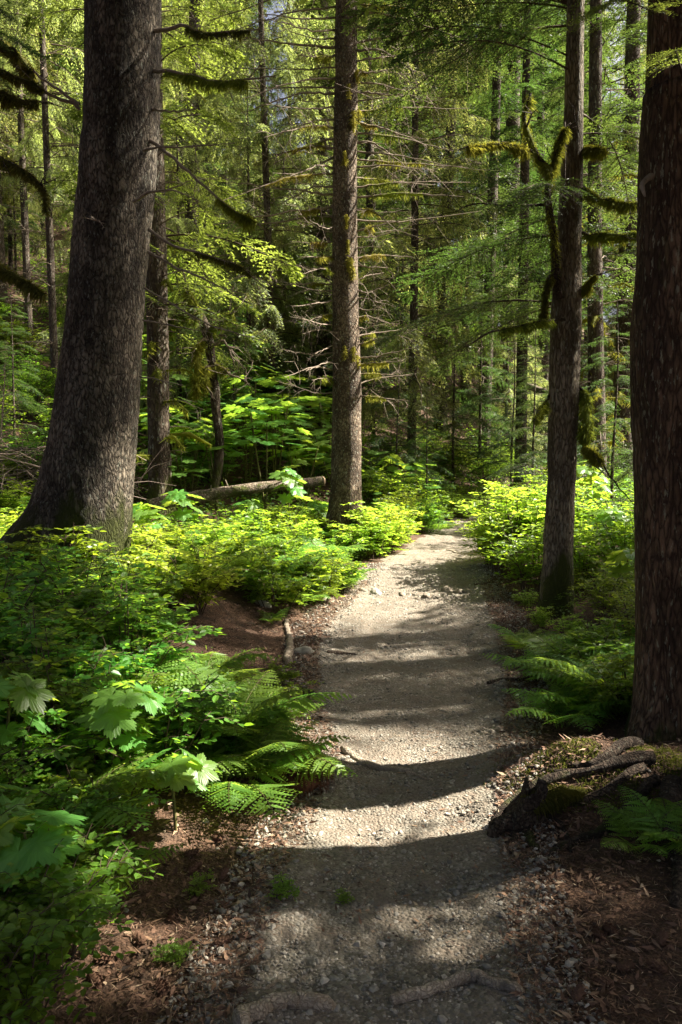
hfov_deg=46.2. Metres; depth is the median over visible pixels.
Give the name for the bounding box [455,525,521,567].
leafy bush
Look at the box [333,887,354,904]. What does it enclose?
sprig
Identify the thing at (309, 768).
fern
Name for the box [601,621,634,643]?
leafy bush
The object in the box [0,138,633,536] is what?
undergrowth
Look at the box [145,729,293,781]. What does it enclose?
fern
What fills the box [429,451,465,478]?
broad leaved shrub
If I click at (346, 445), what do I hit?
spruce tree
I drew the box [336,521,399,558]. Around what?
leafy bush
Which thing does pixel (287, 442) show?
broad leaved shrub
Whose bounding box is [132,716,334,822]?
fern
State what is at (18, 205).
young hemlock
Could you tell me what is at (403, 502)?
leafy bush
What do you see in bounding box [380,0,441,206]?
conifer tree
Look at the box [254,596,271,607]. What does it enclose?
stone
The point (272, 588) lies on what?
leafy bush
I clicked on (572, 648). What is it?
leafy bush
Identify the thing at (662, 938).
fallen cone
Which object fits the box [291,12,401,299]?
conifer tree
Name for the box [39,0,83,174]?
conifer tree
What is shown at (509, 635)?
fern
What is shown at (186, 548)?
leafy bush
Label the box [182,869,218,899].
sprig
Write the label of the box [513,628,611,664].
fern
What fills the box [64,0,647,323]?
sky
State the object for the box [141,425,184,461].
broad leaved shrub
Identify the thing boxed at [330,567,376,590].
fern
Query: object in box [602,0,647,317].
conifer tree
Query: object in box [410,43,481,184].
conifer tree
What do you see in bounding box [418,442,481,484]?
leafy bush
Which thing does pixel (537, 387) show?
broken limb
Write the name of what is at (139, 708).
leafy bush
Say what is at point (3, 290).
conifer tree
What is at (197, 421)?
broad leaved shrub
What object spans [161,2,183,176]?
conifer tree
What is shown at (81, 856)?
leafy bush
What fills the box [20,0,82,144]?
conifer tree
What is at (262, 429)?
broad leaved shrub
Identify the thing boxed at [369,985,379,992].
stone
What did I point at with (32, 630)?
leafy bush
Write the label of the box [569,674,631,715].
fern
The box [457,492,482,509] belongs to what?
leafy bush
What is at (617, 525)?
leafy bush
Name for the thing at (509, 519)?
leafy bush
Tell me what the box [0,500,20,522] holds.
leafy bush
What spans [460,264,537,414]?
young hemlock
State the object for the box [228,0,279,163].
conifer tree
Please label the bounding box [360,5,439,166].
conifer tree
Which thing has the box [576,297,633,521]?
young hemlock
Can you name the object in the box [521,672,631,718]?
fern
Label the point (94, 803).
leafy bush
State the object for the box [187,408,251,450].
leafy bush
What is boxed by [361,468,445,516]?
leafy bush
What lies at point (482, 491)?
leafy bush
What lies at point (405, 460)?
leafy bush
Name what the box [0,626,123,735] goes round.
leafy bush
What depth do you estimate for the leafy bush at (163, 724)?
3.87 m
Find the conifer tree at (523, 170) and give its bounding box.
[444,0,613,490]
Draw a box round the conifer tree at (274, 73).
[260,1,334,216]
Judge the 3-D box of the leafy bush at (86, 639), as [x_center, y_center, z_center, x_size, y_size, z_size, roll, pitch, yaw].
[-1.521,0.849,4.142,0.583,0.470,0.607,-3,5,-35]
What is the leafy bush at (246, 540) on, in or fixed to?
on the forest floor
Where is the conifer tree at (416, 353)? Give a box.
[326,0,504,470]
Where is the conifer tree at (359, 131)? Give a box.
[302,0,393,254]
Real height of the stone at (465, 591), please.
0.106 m
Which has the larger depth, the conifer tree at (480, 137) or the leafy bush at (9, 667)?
the conifer tree at (480, 137)
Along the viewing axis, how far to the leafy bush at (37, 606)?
5.06 m
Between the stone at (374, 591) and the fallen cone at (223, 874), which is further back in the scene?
the stone at (374, 591)
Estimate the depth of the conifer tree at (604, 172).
44.64 m
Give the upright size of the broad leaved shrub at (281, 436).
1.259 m
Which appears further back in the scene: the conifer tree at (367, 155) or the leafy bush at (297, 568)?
the conifer tree at (367, 155)
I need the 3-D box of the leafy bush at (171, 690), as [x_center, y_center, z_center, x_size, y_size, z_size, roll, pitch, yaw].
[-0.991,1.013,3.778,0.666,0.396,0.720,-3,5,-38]
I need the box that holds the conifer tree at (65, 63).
[44,2,83,143]
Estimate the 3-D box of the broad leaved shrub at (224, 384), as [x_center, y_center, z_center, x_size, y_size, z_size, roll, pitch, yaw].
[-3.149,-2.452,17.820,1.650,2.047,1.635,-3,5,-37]
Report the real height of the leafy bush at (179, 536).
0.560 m
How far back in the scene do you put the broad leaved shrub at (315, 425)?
18.14 m
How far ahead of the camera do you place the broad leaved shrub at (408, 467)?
15.00 m
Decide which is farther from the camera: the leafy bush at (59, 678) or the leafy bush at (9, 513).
the leafy bush at (9, 513)
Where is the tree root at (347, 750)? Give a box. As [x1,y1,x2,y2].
[340,745,432,780]
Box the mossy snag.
[145,263,263,510]
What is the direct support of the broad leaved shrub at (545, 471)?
on the forest floor
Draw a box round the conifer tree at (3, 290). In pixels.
[0,0,80,321]
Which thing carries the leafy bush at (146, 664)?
on the forest floor
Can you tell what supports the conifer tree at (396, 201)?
on the forest floor
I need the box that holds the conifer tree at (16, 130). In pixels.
[0,114,40,204]
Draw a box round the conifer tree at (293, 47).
[290,1,359,122]
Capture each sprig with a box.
[152,937,198,966]
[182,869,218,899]
[264,871,299,901]
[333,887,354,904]
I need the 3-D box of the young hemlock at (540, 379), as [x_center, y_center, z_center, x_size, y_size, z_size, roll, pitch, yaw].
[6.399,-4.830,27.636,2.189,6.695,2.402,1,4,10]
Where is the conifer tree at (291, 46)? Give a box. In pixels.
[272,3,331,148]
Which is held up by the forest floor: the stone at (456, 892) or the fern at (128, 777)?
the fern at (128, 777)
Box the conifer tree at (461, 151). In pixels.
[422,6,505,323]
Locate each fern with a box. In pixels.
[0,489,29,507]
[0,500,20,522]
[0,753,180,836]
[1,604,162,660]
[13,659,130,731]
[19,859,126,959]
[25,626,195,686]
[31,720,200,780]
[72,828,189,896]
[79,649,203,684]
[84,655,237,721]
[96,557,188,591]
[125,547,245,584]
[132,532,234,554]
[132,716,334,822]
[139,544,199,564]
[142,656,355,745]
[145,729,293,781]
[150,700,259,748]
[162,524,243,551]
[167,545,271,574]
[167,648,276,681]
[169,678,325,738]
[184,708,346,783]
[199,544,263,561]
[202,529,289,552]
[226,734,357,786]
[228,549,332,589]
[259,607,288,621]
[269,677,317,696]
[271,739,333,802]
[273,541,350,559]
[277,550,354,589]
[277,581,338,602]
[286,529,369,558]
[315,520,354,540]
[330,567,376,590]
[344,551,362,557]
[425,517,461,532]
[479,642,596,687]
[489,624,558,650]
[500,688,629,730]
[501,638,619,678]
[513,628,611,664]
[519,658,632,695]
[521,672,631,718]
[525,650,633,700]
[532,685,593,707]
[539,625,631,642]
[562,638,634,656]
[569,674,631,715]
[577,658,632,698]
[591,800,681,857]
[593,641,614,664]
[597,784,681,854]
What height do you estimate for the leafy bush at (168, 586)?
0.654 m
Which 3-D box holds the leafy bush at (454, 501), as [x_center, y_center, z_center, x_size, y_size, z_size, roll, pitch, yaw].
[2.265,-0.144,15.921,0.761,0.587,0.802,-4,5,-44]
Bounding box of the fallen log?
[144,476,325,509]
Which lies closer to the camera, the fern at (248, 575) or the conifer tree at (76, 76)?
the fern at (248, 575)
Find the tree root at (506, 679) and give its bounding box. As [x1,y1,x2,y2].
[487,676,533,683]
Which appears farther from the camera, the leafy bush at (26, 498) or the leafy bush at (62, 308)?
the leafy bush at (62, 308)
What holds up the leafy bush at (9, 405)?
on the forest floor
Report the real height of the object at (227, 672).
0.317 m
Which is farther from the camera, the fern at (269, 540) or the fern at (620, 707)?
the fern at (269, 540)
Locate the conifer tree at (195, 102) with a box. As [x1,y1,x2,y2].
[161,0,285,336]
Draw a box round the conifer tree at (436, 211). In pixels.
[410,1,535,409]
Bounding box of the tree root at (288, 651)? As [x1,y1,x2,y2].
[283,619,293,663]
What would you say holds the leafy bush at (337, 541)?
on the forest floor
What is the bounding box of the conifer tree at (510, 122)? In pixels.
[440,0,586,459]
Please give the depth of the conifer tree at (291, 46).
53.26 m
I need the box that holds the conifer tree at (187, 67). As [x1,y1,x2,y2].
[161,0,244,188]
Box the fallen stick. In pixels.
[210,926,248,934]
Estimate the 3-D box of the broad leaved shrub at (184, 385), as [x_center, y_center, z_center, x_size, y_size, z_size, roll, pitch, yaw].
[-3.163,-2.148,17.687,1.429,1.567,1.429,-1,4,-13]
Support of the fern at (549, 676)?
on the forest floor
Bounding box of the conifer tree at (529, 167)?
[472,3,565,369]
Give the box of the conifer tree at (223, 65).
[163,0,259,177]
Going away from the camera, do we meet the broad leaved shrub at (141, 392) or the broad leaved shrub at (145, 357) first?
the broad leaved shrub at (141, 392)
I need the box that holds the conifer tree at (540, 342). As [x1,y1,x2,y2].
[472,0,608,464]
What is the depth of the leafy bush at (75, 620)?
4.55 m
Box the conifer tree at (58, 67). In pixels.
[29,0,165,272]
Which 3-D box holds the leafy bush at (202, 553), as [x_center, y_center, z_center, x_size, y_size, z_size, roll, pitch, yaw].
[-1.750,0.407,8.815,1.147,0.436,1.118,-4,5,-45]
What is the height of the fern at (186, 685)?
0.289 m
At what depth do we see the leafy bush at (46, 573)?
5.42 m
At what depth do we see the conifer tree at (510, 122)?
25.61 m
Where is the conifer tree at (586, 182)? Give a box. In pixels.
[532,0,619,376]
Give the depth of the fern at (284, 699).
4.43 m
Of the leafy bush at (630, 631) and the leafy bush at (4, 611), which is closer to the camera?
the leafy bush at (4, 611)
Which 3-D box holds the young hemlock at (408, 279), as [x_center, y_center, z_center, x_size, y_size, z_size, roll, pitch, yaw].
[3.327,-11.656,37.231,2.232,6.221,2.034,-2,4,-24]
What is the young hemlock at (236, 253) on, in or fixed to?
on the forest floor
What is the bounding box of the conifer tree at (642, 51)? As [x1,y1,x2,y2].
[615,0,647,150]
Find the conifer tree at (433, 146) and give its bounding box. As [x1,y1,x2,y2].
[377,0,485,316]
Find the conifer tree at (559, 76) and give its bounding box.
[520,3,565,270]
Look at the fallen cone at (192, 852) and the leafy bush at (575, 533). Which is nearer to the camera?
the fallen cone at (192, 852)
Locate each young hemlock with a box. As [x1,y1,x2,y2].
[0,120,46,273]
[0,287,51,444]
[1,68,44,253]
[3,34,72,244]
[25,111,78,362]
[55,63,78,156]
[140,80,247,443]
[145,105,175,308]
[182,67,310,396]
[199,55,316,324]
[200,136,242,230]
[204,298,264,449]
[210,86,276,237]
[213,112,260,216]
[239,122,316,357]
[239,178,282,288]
[240,27,290,184]
[264,102,392,408]
[267,189,371,412]
[274,382,322,476]
[275,165,331,317]
[278,142,386,383]
[279,100,385,365]
[321,190,426,443]
[325,238,400,425]
[361,341,436,483]
[362,98,426,302]
[378,169,425,297]
[378,178,436,366]
[389,207,435,317]
[399,387,456,513]
[416,297,498,490]
[443,263,528,476]
[449,238,480,332]
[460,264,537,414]
[464,227,546,457]
[467,335,547,498]
[485,331,585,507]
[504,247,630,480]
[515,298,547,454]
[528,306,549,385]
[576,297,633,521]
[590,374,633,520]
[604,265,617,414]
[604,298,614,412]
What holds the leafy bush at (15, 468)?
on the forest floor
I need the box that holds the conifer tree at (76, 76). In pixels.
[45,1,83,141]
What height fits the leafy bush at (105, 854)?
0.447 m
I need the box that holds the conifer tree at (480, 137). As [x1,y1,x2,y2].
[424,6,522,252]
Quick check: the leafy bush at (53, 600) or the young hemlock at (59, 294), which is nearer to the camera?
the leafy bush at (53, 600)
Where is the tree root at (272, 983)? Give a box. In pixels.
[233,979,283,988]
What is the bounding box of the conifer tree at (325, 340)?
[236,0,389,417]
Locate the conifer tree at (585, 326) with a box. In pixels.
[528,3,618,425]
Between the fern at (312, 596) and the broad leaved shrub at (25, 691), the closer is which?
the broad leaved shrub at (25, 691)
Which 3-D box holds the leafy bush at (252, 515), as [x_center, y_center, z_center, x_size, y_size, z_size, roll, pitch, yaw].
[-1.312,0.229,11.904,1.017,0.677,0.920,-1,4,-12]
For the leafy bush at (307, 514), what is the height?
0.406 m
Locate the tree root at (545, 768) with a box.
[527,765,568,772]
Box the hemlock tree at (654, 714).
[298,0,681,907]
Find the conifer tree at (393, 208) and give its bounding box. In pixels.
[357,1,439,322]
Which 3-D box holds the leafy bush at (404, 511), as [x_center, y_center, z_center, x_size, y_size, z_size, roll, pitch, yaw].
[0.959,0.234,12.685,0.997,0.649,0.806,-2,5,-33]
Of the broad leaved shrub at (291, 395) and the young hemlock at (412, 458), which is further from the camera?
the broad leaved shrub at (291, 395)
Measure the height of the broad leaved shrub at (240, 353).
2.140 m
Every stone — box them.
[232,904,238,911]
[236,900,246,908]
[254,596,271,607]
[260,949,270,957]
[293,646,314,654]
[329,975,338,979]
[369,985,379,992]
[370,588,381,594]
[421,592,430,598]
[441,586,459,593]
[453,890,459,895]
[461,589,471,592]
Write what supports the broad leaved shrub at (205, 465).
on the forest floor
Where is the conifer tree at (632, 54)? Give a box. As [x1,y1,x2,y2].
[547,0,646,491]
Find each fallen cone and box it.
[86,970,104,988]
[94,951,115,964]
[128,823,138,835]
[131,930,145,945]
[154,978,168,996]
[166,907,178,923]
[183,846,199,857]
[186,859,202,866]
[187,884,203,895]
[210,833,224,843]
[214,933,231,946]
[217,865,229,880]
[571,983,585,1002]
[590,926,606,941]
[602,922,618,937]
[616,959,635,973]
[645,957,667,972]
[656,929,669,946]
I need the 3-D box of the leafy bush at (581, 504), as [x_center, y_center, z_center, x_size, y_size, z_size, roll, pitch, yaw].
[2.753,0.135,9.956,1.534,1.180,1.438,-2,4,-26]
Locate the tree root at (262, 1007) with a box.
[232,990,336,1023]
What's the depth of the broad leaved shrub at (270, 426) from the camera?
18.40 m
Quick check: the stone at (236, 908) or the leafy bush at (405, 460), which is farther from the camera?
the leafy bush at (405, 460)
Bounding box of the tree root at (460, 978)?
[390,968,524,1004]
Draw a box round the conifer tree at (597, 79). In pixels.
[487,0,646,508]
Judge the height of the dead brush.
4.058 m
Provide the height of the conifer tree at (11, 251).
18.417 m
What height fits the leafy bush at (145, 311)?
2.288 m
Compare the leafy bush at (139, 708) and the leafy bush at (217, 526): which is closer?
the leafy bush at (139, 708)
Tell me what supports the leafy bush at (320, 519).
on the forest floor
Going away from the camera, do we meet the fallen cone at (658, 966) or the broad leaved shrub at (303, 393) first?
the fallen cone at (658, 966)
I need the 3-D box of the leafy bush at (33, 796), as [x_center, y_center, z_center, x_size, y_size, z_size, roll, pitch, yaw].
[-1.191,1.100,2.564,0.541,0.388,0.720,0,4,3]
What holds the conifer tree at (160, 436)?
on the forest floor
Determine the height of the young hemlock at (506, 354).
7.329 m
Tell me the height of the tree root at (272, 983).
0.036 m
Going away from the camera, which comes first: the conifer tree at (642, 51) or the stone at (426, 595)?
the stone at (426, 595)
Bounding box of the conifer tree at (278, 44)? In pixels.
[210,0,285,179]
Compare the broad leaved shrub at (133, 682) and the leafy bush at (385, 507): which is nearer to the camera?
the broad leaved shrub at (133, 682)
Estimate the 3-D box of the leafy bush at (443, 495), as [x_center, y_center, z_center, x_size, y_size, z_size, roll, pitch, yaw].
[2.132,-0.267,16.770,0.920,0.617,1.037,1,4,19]
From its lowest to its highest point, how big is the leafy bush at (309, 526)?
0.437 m
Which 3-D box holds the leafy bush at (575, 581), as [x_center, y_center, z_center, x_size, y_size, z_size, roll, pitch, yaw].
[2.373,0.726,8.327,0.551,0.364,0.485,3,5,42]
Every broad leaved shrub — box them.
[0,670,57,747]
[0,783,38,837]
[0,809,92,905]
[56,681,166,800]
[85,679,167,754]
[132,502,167,529]
[135,747,219,831]
[136,448,190,470]
[137,417,203,444]
[138,406,197,473]
[138,414,169,449]
[140,334,146,391]
[140,371,146,433]
[140,374,187,447]
[141,381,195,419]
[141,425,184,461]
[142,341,186,359]
[142,455,209,507]
[143,343,189,359]
[160,489,206,525]
[169,328,201,365]
[169,380,227,419]
[169,413,199,453]
[170,417,229,484]
[170,425,235,490]
[171,423,250,509]
[175,399,227,444]
[177,352,239,409]
[181,396,237,452]
[183,420,233,458]
[186,419,258,485]
[189,453,238,473]
[208,409,283,483]
[213,301,259,334]
[217,371,267,395]
[220,320,263,355]
[220,370,294,474]
[220,382,277,442]
[220,388,273,439]
[223,401,309,507]
[224,343,274,425]
[231,498,263,518]
[232,364,281,392]
[234,394,320,498]
[241,410,288,456]
[247,368,305,396]
[251,399,313,470]
[253,435,329,507]
[259,373,317,444]
[261,414,296,449]
[261,418,302,469]
[268,406,329,443]
[268,465,312,510]
[269,413,331,477]
[273,390,313,412]
[276,444,330,496]
[278,431,316,470]
[280,358,311,391]
[283,385,331,423]
[284,425,331,482]
[287,374,331,430]
[292,382,362,434]
[294,398,331,443]
[295,397,331,470]
[299,434,331,476]
[300,446,380,470]
[306,499,327,516]
[361,469,383,506]
[365,451,391,480]
[366,491,411,506]
[370,436,395,474]
[374,451,407,511]
[394,462,440,517]
[399,447,437,467]
[403,465,429,483]
[410,473,441,500]
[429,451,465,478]
[443,470,466,486]
[455,452,495,486]
[534,465,547,480]
[576,460,612,504]
[583,507,631,544]
[589,479,627,503]
[601,547,634,607]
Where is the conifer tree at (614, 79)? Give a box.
[583,11,623,284]
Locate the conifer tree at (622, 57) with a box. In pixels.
[603,2,644,260]
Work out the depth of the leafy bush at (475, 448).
22.56 m
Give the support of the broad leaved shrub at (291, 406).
on the forest floor
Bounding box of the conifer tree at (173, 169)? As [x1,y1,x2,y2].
[162,0,228,268]
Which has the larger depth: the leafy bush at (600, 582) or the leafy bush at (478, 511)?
the leafy bush at (478, 511)
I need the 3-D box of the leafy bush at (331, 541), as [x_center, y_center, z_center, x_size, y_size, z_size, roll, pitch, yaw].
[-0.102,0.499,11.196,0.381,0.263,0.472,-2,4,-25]
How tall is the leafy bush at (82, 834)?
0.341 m
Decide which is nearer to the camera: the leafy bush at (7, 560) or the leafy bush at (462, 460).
the leafy bush at (7, 560)
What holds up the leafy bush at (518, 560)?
on the forest floor
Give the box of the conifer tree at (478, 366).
[449,7,504,367]
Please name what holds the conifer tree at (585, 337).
on the forest floor
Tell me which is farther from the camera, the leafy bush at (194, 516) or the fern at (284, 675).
the leafy bush at (194, 516)
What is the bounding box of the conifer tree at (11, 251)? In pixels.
[0,42,72,272]
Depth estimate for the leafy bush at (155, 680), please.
4.12 m
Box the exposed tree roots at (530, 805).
[486,775,588,852]
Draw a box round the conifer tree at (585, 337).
[583,2,621,360]
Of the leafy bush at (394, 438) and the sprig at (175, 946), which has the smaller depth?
the sprig at (175, 946)
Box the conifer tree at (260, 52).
[196,0,361,418]
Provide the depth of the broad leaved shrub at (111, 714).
3.29 m
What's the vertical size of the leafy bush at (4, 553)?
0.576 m
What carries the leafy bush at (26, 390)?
on the forest floor
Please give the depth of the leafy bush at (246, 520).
10.77 m
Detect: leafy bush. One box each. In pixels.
[0,302,20,322]
[0,316,43,365]
[0,317,29,352]
[0,348,46,390]
[0,362,56,421]
[0,389,29,431]
[0,420,49,483]
[0,447,17,466]
[0,457,31,488]
[0,488,26,513]
[0,507,21,526]
[0,511,23,533]
[0,541,25,586]
[0,542,24,587]
[0,543,127,601]
[0,544,146,630]
[0,545,77,593]
[0,571,90,661]
[0,588,156,661]
[0,593,39,623]
[0,602,145,728]
[0,617,76,668]
[0,624,109,707]
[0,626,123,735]
[0,678,59,760]
[0,698,92,770]
[0,706,100,796]
[0,740,84,785]
[0,757,175,850]
[0,781,36,805]
[0,797,64,891]
[0,803,82,892]
[0,823,162,984]
[0,829,140,923]
[0,862,21,921]
[0,862,135,1023]
[0,882,99,1023]
[0,886,101,1002]
[1,587,94,606]
[1,595,62,642]
[1,664,78,733]
[1,755,70,808]
[2,472,38,500]
[3,521,127,592]
[3,551,171,637]
[5,496,30,517]
[7,848,124,891]
[11,715,165,830]
[13,571,198,659]
[16,705,166,777]
[22,809,100,880]
[27,398,53,432]
[28,319,62,347]
[29,372,56,405]
[32,258,69,314]
[35,297,66,328]
[38,645,117,706]
[39,805,134,877]
[46,546,191,613]
[60,675,253,802]
[65,579,194,656]
[67,807,96,862]
[71,563,177,629]
[72,578,225,671]
[73,674,196,754]
[88,642,202,693]
[104,548,196,600]
[123,664,217,723]
[126,528,174,568]
[131,519,156,546]
[132,522,196,554]
[136,543,245,614]
[138,401,184,440]
[143,285,175,334]
[143,714,200,735]
[147,520,203,538]
[164,512,202,531]
[168,262,220,312]
[168,662,229,694]
[170,371,229,417]
[170,397,210,423]
[172,536,238,565]
[177,442,248,481]
[183,219,227,243]
[184,518,258,557]
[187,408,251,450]
[187,517,242,537]
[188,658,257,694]
[190,681,288,745]
[199,230,228,268]
[201,522,245,540]
[204,386,256,428]
[206,514,271,544]
[206,534,282,585]
[221,504,285,543]
[223,223,259,260]
[229,559,320,615]
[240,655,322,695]
[250,504,313,538]
[251,550,337,602]
[253,523,310,560]
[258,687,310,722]
[267,505,293,514]
[269,515,335,547]
[272,560,332,602]
[287,442,330,479]
[288,514,317,531]
[294,508,315,517]
[297,553,343,597]
[300,554,359,602]
[303,513,323,528]
[303,514,338,537]
[311,548,368,592]
[322,538,349,548]
[322,557,367,587]
[328,539,342,545]
[333,508,407,552]
[333,533,356,548]
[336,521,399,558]
[341,499,403,530]
[349,542,378,558]
[351,515,416,556]
[352,507,417,544]
[361,425,406,473]
[361,428,367,446]
[361,451,397,489]
[361,456,421,505]
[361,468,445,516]
[363,312,419,358]
[367,508,422,549]
[369,489,424,519]
[379,431,405,452]
[379,472,433,508]
[382,506,423,541]
[391,449,436,483]
[402,471,455,501]
[406,327,450,360]
[408,501,451,532]
[416,429,446,449]
[417,428,474,463]
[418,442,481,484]
[419,493,455,522]
[428,487,462,508]
[432,442,480,476]
[434,490,467,518]
[441,479,545,567]
[444,477,483,502]
[454,519,515,545]
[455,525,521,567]
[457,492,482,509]
[458,482,591,564]
[459,440,488,464]
[464,521,507,569]
[466,450,513,484]
[468,519,534,574]
[469,479,595,580]
[469,485,492,505]
[471,324,477,350]
[472,436,514,471]
[472,446,527,481]
[474,486,517,507]
[475,520,587,596]
[481,466,547,529]
[507,478,630,561]
[511,588,538,610]
[518,514,616,575]
[520,519,622,590]
[522,606,555,628]
[536,634,618,685]
[546,592,577,610]
[548,612,590,634]
[554,618,630,656]
[565,654,615,679]
[569,563,635,621]
[574,516,634,572]
[574,567,590,594]
[575,486,599,525]
[575,487,633,547]
[577,651,633,718]
[578,641,634,657]
[580,505,633,567]
[581,481,622,507]
[590,588,634,637]
[594,563,634,602]
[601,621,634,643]
[606,560,634,588]
[607,467,632,486]
[607,471,632,500]
[610,572,634,605]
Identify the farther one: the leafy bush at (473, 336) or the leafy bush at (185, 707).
the leafy bush at (473, 336)
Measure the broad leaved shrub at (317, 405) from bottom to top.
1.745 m
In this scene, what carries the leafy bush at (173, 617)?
on the forest floor
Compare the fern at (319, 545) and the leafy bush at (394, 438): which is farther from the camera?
the leafy bush at (394, 438)
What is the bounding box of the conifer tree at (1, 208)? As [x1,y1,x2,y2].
[0,204,5,219]
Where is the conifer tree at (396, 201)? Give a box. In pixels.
[366,0,518,436]
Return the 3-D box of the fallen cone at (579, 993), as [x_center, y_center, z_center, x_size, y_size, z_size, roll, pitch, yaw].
[0.699,1.421,2.357,0.045,0.044,0.067,12,11,29]
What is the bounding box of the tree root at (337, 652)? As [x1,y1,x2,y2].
[327,650,357,654]
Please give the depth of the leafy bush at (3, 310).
22.10 m
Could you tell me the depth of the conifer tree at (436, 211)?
32.26 m
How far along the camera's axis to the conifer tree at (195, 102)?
25.22 m
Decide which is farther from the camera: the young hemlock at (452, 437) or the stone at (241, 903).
the young hemlock at (452, 437)
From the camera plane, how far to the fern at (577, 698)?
4.94 m
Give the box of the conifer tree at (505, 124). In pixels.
[475,20,556,283]
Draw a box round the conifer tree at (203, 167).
[162,0,271,316]
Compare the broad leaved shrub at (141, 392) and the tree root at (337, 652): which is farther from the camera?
the broad leaved shrub at (141, 392)
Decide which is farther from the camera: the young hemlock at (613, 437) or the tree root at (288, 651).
the young hemlock at (613, 437)
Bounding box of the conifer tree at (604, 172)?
[532,11,616,278]
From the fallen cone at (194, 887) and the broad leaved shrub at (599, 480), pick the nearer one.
the fallen cone at (194, 887)
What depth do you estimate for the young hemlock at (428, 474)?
15.74 m
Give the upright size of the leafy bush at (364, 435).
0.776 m
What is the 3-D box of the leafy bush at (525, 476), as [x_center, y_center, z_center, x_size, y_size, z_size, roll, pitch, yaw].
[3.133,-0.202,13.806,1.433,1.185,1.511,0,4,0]
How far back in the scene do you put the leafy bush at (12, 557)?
6.14 m
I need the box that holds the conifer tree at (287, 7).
[268,0,304,147]
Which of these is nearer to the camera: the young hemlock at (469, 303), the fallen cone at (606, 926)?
the fallen cone at (606, 926)
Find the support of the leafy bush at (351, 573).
on the forest floor
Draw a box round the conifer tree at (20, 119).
[0,0,83,358]
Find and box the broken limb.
[527,383,547,394]
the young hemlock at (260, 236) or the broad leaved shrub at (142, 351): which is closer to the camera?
the broad leaved shrub at (142, 351)
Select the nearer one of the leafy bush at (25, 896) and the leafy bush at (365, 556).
the leafy bush at (25, 896)
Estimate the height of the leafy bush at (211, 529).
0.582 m
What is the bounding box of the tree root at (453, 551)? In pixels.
[434,549,475,556]
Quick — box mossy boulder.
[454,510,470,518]
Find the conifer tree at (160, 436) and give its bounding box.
[20,0,302,519]
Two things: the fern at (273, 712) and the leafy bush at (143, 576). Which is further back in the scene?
the leafy bush at (143, 576)
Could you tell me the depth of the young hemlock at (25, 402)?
14.85 m
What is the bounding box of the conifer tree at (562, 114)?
[521,7,614,371]
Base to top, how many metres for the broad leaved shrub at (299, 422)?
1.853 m
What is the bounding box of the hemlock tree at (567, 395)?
[340,0,639,618]
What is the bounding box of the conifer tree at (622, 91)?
[603,13,646,276]
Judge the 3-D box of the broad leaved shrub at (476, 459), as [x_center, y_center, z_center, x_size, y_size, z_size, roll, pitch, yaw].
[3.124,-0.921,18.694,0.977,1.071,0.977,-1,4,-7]
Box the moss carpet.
[449,736,681,812]
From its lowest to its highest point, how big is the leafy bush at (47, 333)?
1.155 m
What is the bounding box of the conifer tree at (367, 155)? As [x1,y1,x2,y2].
[302,0,443,383]
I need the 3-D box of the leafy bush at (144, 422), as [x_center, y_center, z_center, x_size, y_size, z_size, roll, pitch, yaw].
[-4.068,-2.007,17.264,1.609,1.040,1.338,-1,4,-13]
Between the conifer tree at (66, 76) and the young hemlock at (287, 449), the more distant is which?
the conifer tree at (66, 76)
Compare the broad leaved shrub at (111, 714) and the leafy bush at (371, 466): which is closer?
the broad leaved shrub at (111, 714)
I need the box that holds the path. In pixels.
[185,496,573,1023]
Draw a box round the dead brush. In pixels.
[0,349,174,511]
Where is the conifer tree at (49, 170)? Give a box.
[0,0,83,409]
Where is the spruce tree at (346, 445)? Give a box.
[202,0,490,539]
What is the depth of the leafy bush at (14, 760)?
2.93 m
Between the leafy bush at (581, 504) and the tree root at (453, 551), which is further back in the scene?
the tree root at (453, 551)
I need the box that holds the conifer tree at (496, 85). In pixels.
[406,0,565,468]
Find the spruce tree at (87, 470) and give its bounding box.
[0,0,285,586]
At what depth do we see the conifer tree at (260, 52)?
19.79 m
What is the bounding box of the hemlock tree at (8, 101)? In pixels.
[0,0,68,306]
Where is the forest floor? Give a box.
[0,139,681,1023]
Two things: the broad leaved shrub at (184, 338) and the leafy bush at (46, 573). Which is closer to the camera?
the leafy bush at (46, 573)
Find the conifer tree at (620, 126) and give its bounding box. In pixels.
[585,1,647,372]
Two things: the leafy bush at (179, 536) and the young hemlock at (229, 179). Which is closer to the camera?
the leafy bush at (179, 536)
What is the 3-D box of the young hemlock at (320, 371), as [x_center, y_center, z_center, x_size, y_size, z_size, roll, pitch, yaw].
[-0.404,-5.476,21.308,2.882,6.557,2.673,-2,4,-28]
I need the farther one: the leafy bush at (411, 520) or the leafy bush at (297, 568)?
the leafy bush at (411, 520)
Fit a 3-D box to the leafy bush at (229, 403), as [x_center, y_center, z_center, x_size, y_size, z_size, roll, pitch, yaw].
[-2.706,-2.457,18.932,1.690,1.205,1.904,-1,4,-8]
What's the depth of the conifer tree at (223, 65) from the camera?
45.18 m
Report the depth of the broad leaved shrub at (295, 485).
12.32 m
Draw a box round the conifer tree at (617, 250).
[586,20,646,379]
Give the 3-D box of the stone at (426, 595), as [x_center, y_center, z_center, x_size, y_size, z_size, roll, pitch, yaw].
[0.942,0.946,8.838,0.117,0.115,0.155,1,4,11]

